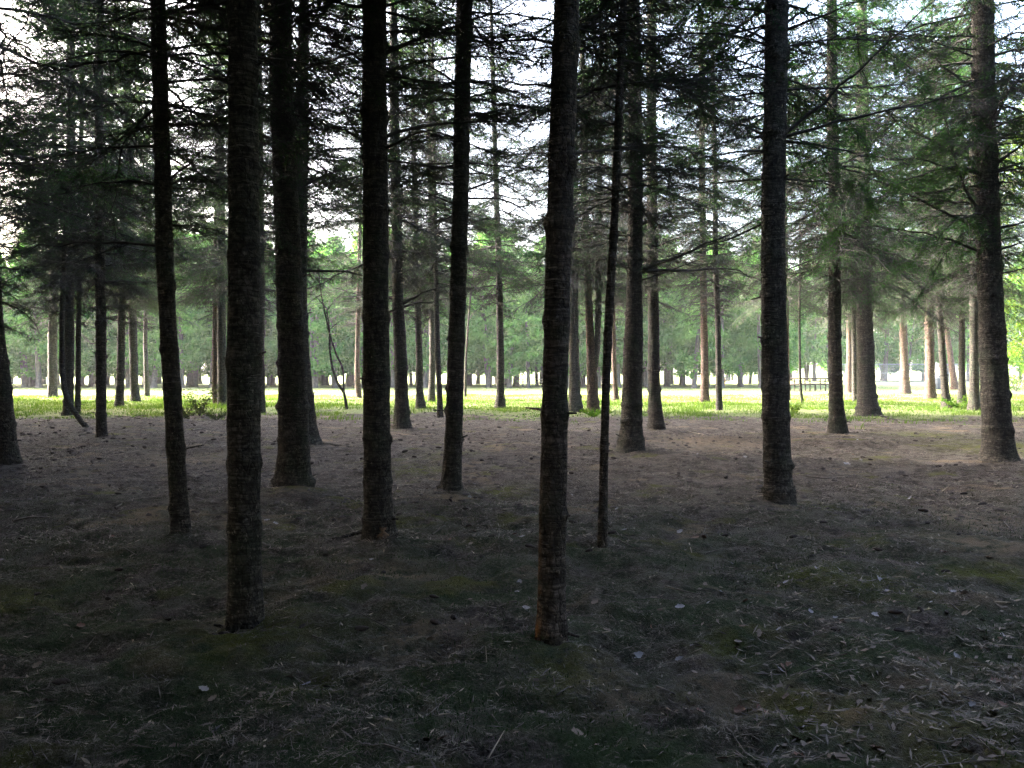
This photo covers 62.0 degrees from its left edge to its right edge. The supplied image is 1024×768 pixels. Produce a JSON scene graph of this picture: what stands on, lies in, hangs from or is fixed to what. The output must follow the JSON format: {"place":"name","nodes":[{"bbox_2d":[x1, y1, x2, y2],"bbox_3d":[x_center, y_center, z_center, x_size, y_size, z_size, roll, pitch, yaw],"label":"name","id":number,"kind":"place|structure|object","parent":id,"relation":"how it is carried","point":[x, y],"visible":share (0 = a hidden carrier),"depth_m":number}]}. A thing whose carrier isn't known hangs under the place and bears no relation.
{"place":"outdoors","nodes":[
{"label":"outdoors","id":0,"kind":"place"},
{"bbox_2d":[0,371,1023,767],"bbox_3d":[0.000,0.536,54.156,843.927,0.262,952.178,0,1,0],"label":"ground","id":1,"kind":"structure","parent":0,"point":[224,655],"depth_m":5.54},
{"bbox_2d":[0,21,42,193],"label":"spruce tree","id":2,"kind":"object","parent":1,"relation":"on","point":[14,74],"visible":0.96,"depth_m":9.00},
{"bbox_2d":[2,243,47,387],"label":"green tree","id":3,"kind":"object","parent":1,"relation":"on","point":[25,371],"visible":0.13,"depth_m":66.75},
{"bbox_2d":[2,233,58,387],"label":"green tree","id":4,"kind":"object","parent":1,"relation":"on","point":[21,344],"visible":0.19,"depth_m":65.44},
{"bbox_2d":[5,296,58,386],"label":"green tree","id":5,"kind":"object","parent":1,"relation":"on","point":[32,383],"visible":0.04,"depth_m":70.31},
{"bbox_2d":[1,107,95,397],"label":"spruce tree","id":6,"kind":"object","parent":1,"relation":"on","point":[52,328],"visible":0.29,"depth_m":43.18},
{"bbox_2d":[32,285,95,370],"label":"green tree","id":7,"kind":"object","parent":1,"relation":"on","point":[44,345],"visible":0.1,"depth_m":65.59},
{"bbox_2d":[0,4,172,412],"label":"spruce tree","id":8,"kind":"object","parent":1,"relation":"on","point":[77,401],"visible":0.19,"depth_m":27.62},
{"bbox_2d":[0,0,189,415],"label":"spruce tree","id":9,"kind":"object","parent":1,"relation":"on","point":[69,340],"visible":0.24,"depth_m":26.79},
{"bbox_2d":[74,297,116,378],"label":"green tree","id":10,"kind":"object","parent":1,"relation":"on","point":[85,367],"visible":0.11,"depth_m":66.75},
{"bbox_2d":[0,0,201,426],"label":"spruce tree","id":11,"kind":"object","parent":1,"relation":"on","point":[64,386],"visible":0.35,"depth_m":21.37},
{"bbox_2d":[0,0,224,436],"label":"spruce tree","id":12,"kind":"object","parent":1,"relation":"on","point":[101,339],"visible":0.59,"depth_m":18.35},
{"bbox_2d":[21,0,204,406],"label":"spruce tree","id":13,"kind":"object","parent":1,"relation":"on","point":[120,381],"visible":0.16,"depth_m":32.59},
{"bbox_2d":[29,84,212,401],"bbox_3d":[-16.833,-7.138,38.559,8.305,16.383,8.884,0,1,0],"label":"spruce tree","id":14,"kind":"object","parent":1,"relation":"on","point":[134,389],"visible":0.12,"depth_m":38.22},
{"bbox_2d":[92,275,160,387],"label":"green tree","id":15,"kind":"object","parent":1,"relation":"on","point":[112,359],"visible":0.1,"depth_m":66.36},
{"bbox_2d":[0,0,268,464],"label":"spruce tree","id":16,"kind":"object","parent":1,"relation":"on","point":[10,454],"visible":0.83,"depth_m":13.26},
{"bbox_2d":[88,105,200,396],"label":"spruce tree","id":17,"kind":"object","parent":1,"relation":"on","point":[146,366],"visible":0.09,"depth_m":45.24},
{"bbox_2d":[125,275,185,387],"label":"green tree","id":18,"kind":"object","parent":1,"relation":"on","point":[155,367],"visible":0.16,"depth_m":65.47},
{"bbox_2d":[141,230,210,387],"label":"green tree","id":19,"kind":"object","parent":1,"relation":"on","point":[197,359],"visible":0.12,"depth_m":65.67},
{"bbox_2d":[163,405,205,418],"bbox_3d":[-9.733,0.860,25.275,1.277,0.440,1.357,0,1,0],"label":"bare shrub","id":20,"kind":"object","parent":1,"relation":"on","point":[186,414],"visible":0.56,"depth_m":25.23},
{"bbox_2d":[178,326,209,385],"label":"green tree","id":21,"kind":"object","parent":1,"relation":"on","point":[188,377],"visible":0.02,"depth_m":74.78},
{"bbox_2d":[177,233,212,386],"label":"green tree","id":22,"kind":"object","parent":1,"relation":"on","point":[194,378],"visible":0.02,"depth_m":71.39},
{"bbox_2d":[176,233,226,387],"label":"green tree","id":23,"kind":"object","parent":1,"relation":"on","point":[194,341],"visible":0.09,"depth_m":65.92},
{"bbox_2d":[182,382,223,415],"bbox_3d":[-9.585,0.484,26.190,1.275,1.095,1.359,0,1,0],"label":"bare shrub","id":24,"kind":"object","parent":1,"relation":"on","point":[204,403],"visible":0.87,"depth_m":26.14},
{"bbox_2d":[196,408,226,419],"bbox_3d":[-8.568,0.866,24.610,1.114,0.439,1.014,0,1,0],"label":"bare shrub","id":25,"kind":"object","parent":1,"relation":"on","point":[211,416],"visible":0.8,"depth_m":24.59},
{"bbox_2d":[118,20,321,403],"bbox_3d":[-12.068,-7.510,35.178,8.994,17.250,8.077,0,1,0],"label":"spruce tree","id":26,"kind":"object","parent":1,"relation":"on","point":[214,356],"visible":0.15,"depth_m":34.84},
{"bbox_2d":[40,0,403,632],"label":"spruce tree","id":27,"kind":"object","parent":1,"relation":"on","point":[244,465],"visible":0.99,"depth_m":4.85},
{"bbox_2d":[111,9,348,406],"bbox_3d":[-11.209,-7.251,32.343,10.476,16.833,10.655,0,1,0],"label":"spruce tree","id":28,"kind":"object","parent":1,"relation":"on","point":[220,319],"visible":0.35,"depth_m":32.45},
{"bbox_2d":[0,0,463,533],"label":"spruce tree","id":29,"kind":"object","parent":1,"relation":"on","point":[164,245],"visible":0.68,"depth_m":7.85},
{"bbox_2d":[132,17,362,412],"bbox_3d":[-8.268,-6.843,28.488,8.975,16.157,8.951,0,1,0],"label":"spruce tree","id":30,"kind":"object","parent":1,"relation":"on","point":[263,288],"visible":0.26,"depth_m":28.35},
{"bbox_2d":[47,0,477,446],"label":"spruce tree","id":31,"kind":"object","parent":1,"relation":"on","point":[316,439],"visible":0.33,"depth_m":16.56},
{"bbox_2d":[264,268,275,386],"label":"green tree","id":32,"kind":"object","parent":1,"relation":"on","point":[267,371],"visible":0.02,"depth_m":69.83},
{"bbox_2d":[264,242,277,361],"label":"green tree","id":33,"kind":"object","parent":1,"relation":"on","point":[269,345],"visible":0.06,"depth_m":66.71},
{"bbox_2d":[265,292,277,378],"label":"green tree","id":34,"kind":"object","parent":1,"relation":"on","point":[274,369],"visible":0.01,"depth_m":69.82},
{"bbox_2d":[268,253,326,359],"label":"green tree","id":35,"kind":"object","parent":1,"relation":"on","point":[273,320],"visible":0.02,"depth_m":66.39},
{"bbox_2d":[271,255,348,387],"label":"green tree","id":36,"kind":"object","parent":1,"relation":"on","point":[315,367],"visible":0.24,"depth_m":65.46},
{"bbox_2d":[102,0,537,486],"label":"spruce tree","id":37,"kind":"object","parent":1,"relation":"on","point":[293,439],"visible":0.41,"depth_m":10.47},
{"bbox_2d":[307,266,348,409],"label":"forked sapling","id":38,"kind":"object","parent":1,"relation":"on","point":[334,374],"visible":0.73,"depth_m":30.66},
{"bbox_2d":[315,249,340,385],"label":"green tree","id":39,"kind":"object","parent":1,"relation":"on","point":[324,380],"depth_m":75.89},
{"bbox_2d":[308,236,361,387],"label":"green tree","id":40,"kind":"object","parent":1,"relation":"on","point":[340,349],"visible":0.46,"depth_m":65.55},
{"bbox_2d":[333,230,393,387],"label":"green tree","id":41,"kind":"object","parent":1,"relation":"on","point":[351,357],"visible":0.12,"depth_m":66.17},
{"bbox_2d":[307,91,423,397],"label":"spruce tree","id":42,"kind":"object","parent":1,"relation":"on","point":[357,380],"visible":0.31,"depth_m":43.19},
{"bbox_2d":[261,0,514,428],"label":"spruce tree","id":43,"kind":"object","parent":1,"relation":"on","point":[402,419],"visible":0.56,"depth_m":21.06},
{"bbox_2d":[108,0,704,540],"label":"spruce tree","id":44,"kind":"object","parent":1,"relation":"on","point":[378,516],"visible":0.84,"depth_m":7.29},
{"bbox_2d":[389,249,423,387],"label":"green tree","id":45,"kind":"object","parent":1,"relation":"on","point":[409,348],"visible":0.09,"depth_m":66.89},
{"bbox_2d":[327,0,520,408],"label":"spruce tree","id":46,"kind":"object","parent":1,"relation":"on","point":[420,402],"visible":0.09,"depth_m":31.54},
{"bbox_2d":[405,307,446,377],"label":"green tree","id":47,"kind":"object","parent":1,"relation":"on","point":[425,336],"visible":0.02,"depth_m":70.80},
{"bbox_2d":[404,242,448,387],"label":"green tree","id":48,"kind":"object","parent":1,"relation":"on","point":[443,335],"visible":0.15,"depth_m":66.03},
{"bbox_2d":[313,1,545,417],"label":"spruce tree","id":49,"kind":"object","parent":1,"relation":"on","point":[436,273],"visible":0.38,"depth_m":25.82},
{"bbox_2d":[356,14,514,401],"bbox_3d":[-3.300,-8.157,37.315,7.512,18.467,7.281,0,1,0],"label":"spruce tree","id":50,"kind":"object","parent":1,"relation":"on","point":[431,388],"visible":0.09,"depth_m":37.51},
{"bbox_2d":[384,743,505,764],"bbox_3d":[-0.266,1.453,3.355,0.482,0.071,0.081,0,1,0],"label":"fallen stick","id":51,"kind":"object","parent":1,"relation":"on","point":[394,747],"visible":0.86,"depth_m":3.34},
{"bbox_2d":[422,252,490,364],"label":"green tree","id":52,"kind":"object","parent":1,"relation":"on","point":[444,354],"visible":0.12,"depth_m":66.51},
{"bbox_2d":[464,269,483,396],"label":"thin sapling","id":53,"kind":"object","parent":1,"relation":"on","point":[465,371],"visible":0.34,"depth_m":44.28},
{"bbox_2d":[467,332,491,384],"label":"green tree","id":54,"kind":"object","parent":1,"relation":"on","point":[469,379],"visible":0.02,"depth_m":76.58},
{"bbox_2d":[287,0,688,490],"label":"spruce tree","id":55,"kind":"object","parent":1,"relation":"on","point":[451,477],"visible":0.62,"depth_m":10.34},
{"bbox_2d":[464,228,515,387],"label":"green tree","id":56,"kind":"object","parent":1,"relation":"on","point":[478,336],"visible":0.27,"depth_m":66.31},
{"bbox_2d":[407,1,595,407],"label":"spruce tree","id":57,"kind":"object","parent":1,"relation":"on","point":[500,400],"visible":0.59,"depth_m":32.00},
{"bbox_2d":[478,232,540,387],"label":"green tree","id":58,"kind":"object","parent":1,"relation":"on","point":[514,370],"visible":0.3,"depth_m":65.76},
{"bbox_2d":[0,412,1023,522],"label":"cone litter","id":59,"kind":"object","parent":1,"relation":"on","point":[420,508],"visible":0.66,"depth_m":12.48},
{"bbox_2d":[0,479,1023,767],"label":"moss sprigs","id":60,"kind":"object","parent":1,"relation":"on","point":[488,627],"visible":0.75,"depth_m":5.26},
{"bbox_2d":[13,387,1023,429],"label":"meadow grass","id":61,"kind":"structure","parent":1,"relation":"on","point":[703,405],"depth_m":33.68},
{"bbox_2d":[504,265,539,385],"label":"green tree","id":62,"kind":"object","parent":1,"relation":"on","point":[515,380],"visible":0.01,"depth_m":71.25},
{"bbox_2d":[503,249,544,387],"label":"green tree","id":63,"kind":"object","parent":1,"relation":"on","point":[512,331],"visible":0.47,"depth_m":65.08},
{"bbox_2d":[535,276,594,386],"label":"green tree","id":64,"kind":"object","parent":1,"relation":"on","point":[581,352],"visible":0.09,"depth_m":65.67},
{"bbox_2d":[353,0,784,645],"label":"spruce tree","id":65,"kind":"object","parent":1,"relation":"on","point":[559,224],"visible":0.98,"depth_m":4.56},
{"bbox_2d":[469,0,677,411],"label":"spruce tree","id":66,"kind":"object","parent":1,"relation":"on","point":[575,403],"visible":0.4,"depth_m":29.15},
{"bbox_2d":[578,332,602,386],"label":"green tree","id":67,"kind":"object","parent":1,"relation":"on","point":[583,381],"depth_m":70.11},
{"bbox_2d":[579,255,624,386],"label":"green tree","id":68,"kind":"object","parent":1,"relation":"on","point":[582,338],"visible":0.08,"depth_m":66.53},
{"bbox_2d":[506,0,699,411],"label":"double spruce","id":69,"kind":"object","parent":1,"relation":"on","point":[593,343],"visible":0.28,"depth_m":30.53},
{"bbox_2d":[508,60,712,399],"bbox_3d":[4.278,-7.729,39.795,10.552,17.520,9.573,0,1,0],"label":"spruce tree","id":70,"kind":"object","parent":1,"relation":"on","point":[614,379],"visible":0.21,"depth_m":39.81},
{"bbox_2d":[581,269,647,387],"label":"green tree","id":71,"kind":"object","parent":1,"relation":"on","point":[618,358],"visible":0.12,"depth_m":65.80},
{"bbox_2d":[408,0,826,547],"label":"spruce tree","id":72,"kind":"object","parent":1,"relation":"on","point":[614,199],"visible":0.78,"depth_m":7.15},
{"bbox_2d":[443,0,807,452],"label":"spruce tree","id":73,"kind":"object","parent":1,"relation":"on","point":[630,437],"visible":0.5,"depth_m":15.29},
{"bbox_2d":[619,225,669,386],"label":"green tree","id":74,"kind":"object","parent":1,"relation":"on","point":[644,372],"visible":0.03,"depth_m":70.69},
{"bbox_2d":[616,234,678,387],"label":"green tree","id":75,"kind":"object","parent":1,"relation":"on","point":[663,349],"visible":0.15,"depth_m":66.50},
{"bbox_2d":[536,0,761,429],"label":"spruce tree","id":76,"kind":"object","parent":1,"relation":"on","point":[655,421],"visible":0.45,"depth_m":20.84},
{"bbox_2d":[645,237,690,386],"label":"green tree","id":77,"kind":"object","parent":1,"relation":"on","point":[667,378],"visible":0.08,"depth_m":70.16},
{"bbox_2d":[667,265,723,387],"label":"green tree","id":78,"kind":"object","parent":1,"relation":"on","point":[691,336],"visible":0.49,"depth_m":65.65},
{"bbox_2d":[645,24,761,401],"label":"spruce tree","id":79,"kind":"object","parent":1,"relation":"on","point":[704,388],"visible":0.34,"depth_m":37.47},
{"bbox_2d":[671,239,743,386],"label":"green tree","id":80,"kind":"object","parent":1,"relation":"on","point":[726,329],"visible":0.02,"depth_m":69.83},
{"bbox_2d":[691,238,750,387],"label":"green tree","id":81,"kind":"object","parent":1,"relation":"on","point":[733,345],"visible":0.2,"depth_m":65.97},
{"bbox_2d":[643,8,811,409],"bbox_3d":[7.174,-6.452,29.868,7.414,15.324,7.578,0,1,0],"label":"spruce tree","id":82,"kind":"object","parent":1,"relation":"on","point":[719,258],"visible":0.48,"depth_m":29.97},
{"bbox_2d":[724,256,757,380],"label":"green tree","id":83,"kind":"object","parent":1,"relation":"on","point":[751,370],"visible":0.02,"depth_m":74.91},
{"bbox_2d":[724,258,760,386],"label":"green tree","id":84,"kind":"object","parent":1,"relation":"on","point":[740,382],"visible":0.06,"depth_m":71.03},
{"bbox_2d":[727,238,794,387],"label":"green tree","id":85,"kind":"object","parent":1,"relation":"on","point":[750,342],"visible":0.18,"depth_m":66.27},
{"bbox_2d":[510,0,1023,505],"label":"spruce tree","id":86,"kind":"object","parent":1,"relation":"on","point":[778,116],"visible":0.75,"depth_m":9.51},
{"bbox_2d":[752,264,808,363],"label":"green tree","id":87,"kind":"object","parent":1,"relation":"on","point":[794,350],"visible":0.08,"depth_m":70.09},
{"bbox_2d":[707,42,855,399],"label":"spruce tree","id":88,"kind":"object","parent":1,"relation":"on","point":[789,298],"visible":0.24,"depth_m":39.65},
{"bbox_2d":[789,288,806,372],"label":"green tree","id":89,"kind":"object","parent":1,"relation":"on","point":[795,362],"visible":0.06,"depth_m":81.22},
{"bbox_2d":[790,304,811,372],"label":"green tree","id":90,"kind":"object","parent":1,"relation":"on","point":[805,353],"visible":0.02,"depth_m":99.42},
{"bbox_2d":[789,230,817,402],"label":"thin sapling","id":91,"kind":"object","parent":1,"relation":"on","point":[799,351],"visible":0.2,"depth_m":37.60},
{"bbox_2d":[790,378,828,390],"bbox_3d":[19.803,0.033,57.044,3.000,0.888,1.795,0,1,-3],"label":"picnic table","id":92,"kind":"object","parent":1,"relation":"on","point":[809,383],"visible":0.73,"depth_m":56.66},
{"bbox_2d":[793,264,845,380],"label":"green tree","id":93,"kind":"object","parent":1,"relation":"on","point":[815,355],"visible":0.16,"depth_m":99.05},
{"bbox_2d":[803,282,856,380],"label":"green tree","id":94,"kind":"object","parent":1,"relation":"on","point":[819,337],"visible":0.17,"depth_m":99.46},
{"bbox_2d":[658,0,1023,433],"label":"spruce tree","id":95,"kind":"object","parent":1,"relation":"on","point":[837,419],"visible":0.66,"depth_m":19.11},
{"bbox_2d":[792,151,897,392],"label":"spruce tree","id":96,"kind":"object","parent":1,"relation":"on","point":[848,387],"visible":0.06,"depth_m":52.37},
{"bbox_2d":[743,0,975,419],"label":"spruce tree","id":97,"kind":"object","parent":1,"relation":"on","point":[867,397],"visible":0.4,"depth_m":27.05},
{"bbox_2d":[786,54,944,400],"bbox_3d":[14.898,-7.137,38.014,7.519,16.400,7.629,0,1,0],"label":"spruce tree","id":98,"kind":"object","parent":1,"relation":"on","point":[854,353],"visible":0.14,"depth_m":38.26},
{"bbox_2d":[873,264,913,380],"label":"green tree","id":99,"kind":"object","parent":1,"relation":"on","point":[884,352],"visible":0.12,"depth_m":100.14},
{"bbox_2d":[841,103,950,393],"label":"spruce tree","id":100,"kind":"object","parent":1,"relation":"on","point":[904,386],"visible":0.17,"depth_m":49.68},
{"bbox_2d":[876,318,924,373],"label":"green tree","id":101,"kind":"object","parent":1,"relation":"on","point":[912,369],"visible":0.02,"depth_m":106.19},
{"bbox_2d":[788,0,1023,461],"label":"spruce tree","id":102,"kind":"object","parent":1,"relation":"on","point":[988,104],"visible":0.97,"depth_m":13.55},
{"bbox_2d":[879,305,937,375],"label":"green tree","id":103,"kind":"object","parent":1,"relation":"on","point":[920,353],"visible":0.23,"depth_m":100.36},
{"bbox_2d":[842,364,979,381],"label":"chain fence","id":104,"kind":"object","parent":1,"relation":"on","point":[899,375],"visible":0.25,"depth_m":95.11},
{"bbox_2d":[845,0,1023,410],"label":"spruce tree","id":105,"kind":"object","parent":1,"relation":"on","point":[945,392],"visible":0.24,"depth_m":31.54},
{"bbox_2d":[846,1,1023,403],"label":"spruce tree","id":106,"kind":"object","parent":1,"relation":"on","point":[961,391],"visible":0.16,"depth_m":36.15},
{"bbox_2d":[913,294,969,369],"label":"green tree","id":107,"kind":"object","parent":1,"relation":"on","point":[955,349],"visible":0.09,"depth_m":99.44},
{"bbox_2d":[872,94,1015,398],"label":"spruce tree","id":108,"kind":"object","parent":1,"relation":"on","point":[930,389],"visible":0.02,"depth_m":41.38},
{"bbox_2d":[885,3,1023,410],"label":"spruce tree","id":109,"kind":"object","parent":1,"relation":"on","point":[974,389],"visible":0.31,"depth_m":30.07},
{"bbox_2d":[941,396,967,408],"bbox_3d":[16.408,0.705,31.211,1.356,0.533,1.356,0,1,0],"label":"weed plant","id":110,"kind":"object","parent":1,"relation":"on","point":[953,404],"visible":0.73,"depth_m":31.12},
{"bbox_2d":[907,213,1009,389],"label":"spruce tree","id":111,"kind":"object","parent":1,"relation":"on","point":[953,377],"visible":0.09,"depth_m":60.30},
{"bbox_2d":[928,753,1001,767],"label":"fallen stick","id":112,"kind":"object","parent":1,"relation":"on","point":[961,762],"visible":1,"depth_m":3.26},
{"bbox_2d":[946,304,1011,380],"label":"green tree","id":113,"kind":"object","parent":1,"relation":"on","point":[967,346],"visible":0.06,"depth_m":99.37},
{"bbox_2d":[968,99,1023,368],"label":"leafy tree","id":114,"kind":"object","parent":1,"relation":"on","point":[1015,342],"visible":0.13,"depth_m":41.57},
{"bbox_2d":[1003,279,1017,358],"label":"green tree","id":115,"kind":"object","parent":1,"relation":"on","point":[1008,343],"visible":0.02,"depth_m":98.55},
{"bbox_2d":[1004,256,1023,379],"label":"green tree","id":116,"kind":"object","parent":1,"relation":"on","point":[1019,375],"visible":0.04,"depth_m":108.17},
{"bbox_2d":[1007,349,1023,390],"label":"bush","id":117,"kind":"object","parent":1,"relation":"on","point":[1020,364],"visible":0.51,"depth_m":56.02},
{"bbox_2d":[1008,258,1023,372],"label":"green tree","id":118,"kind":"object","parent":1,"relation":"on","point":[1013,335],"visible":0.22,"depth_m":100.16},
{"bbox_2d":[0,0,1023,370],"label":"sky","id":119,"kind":"structure","parent":0,"point":[1012,9]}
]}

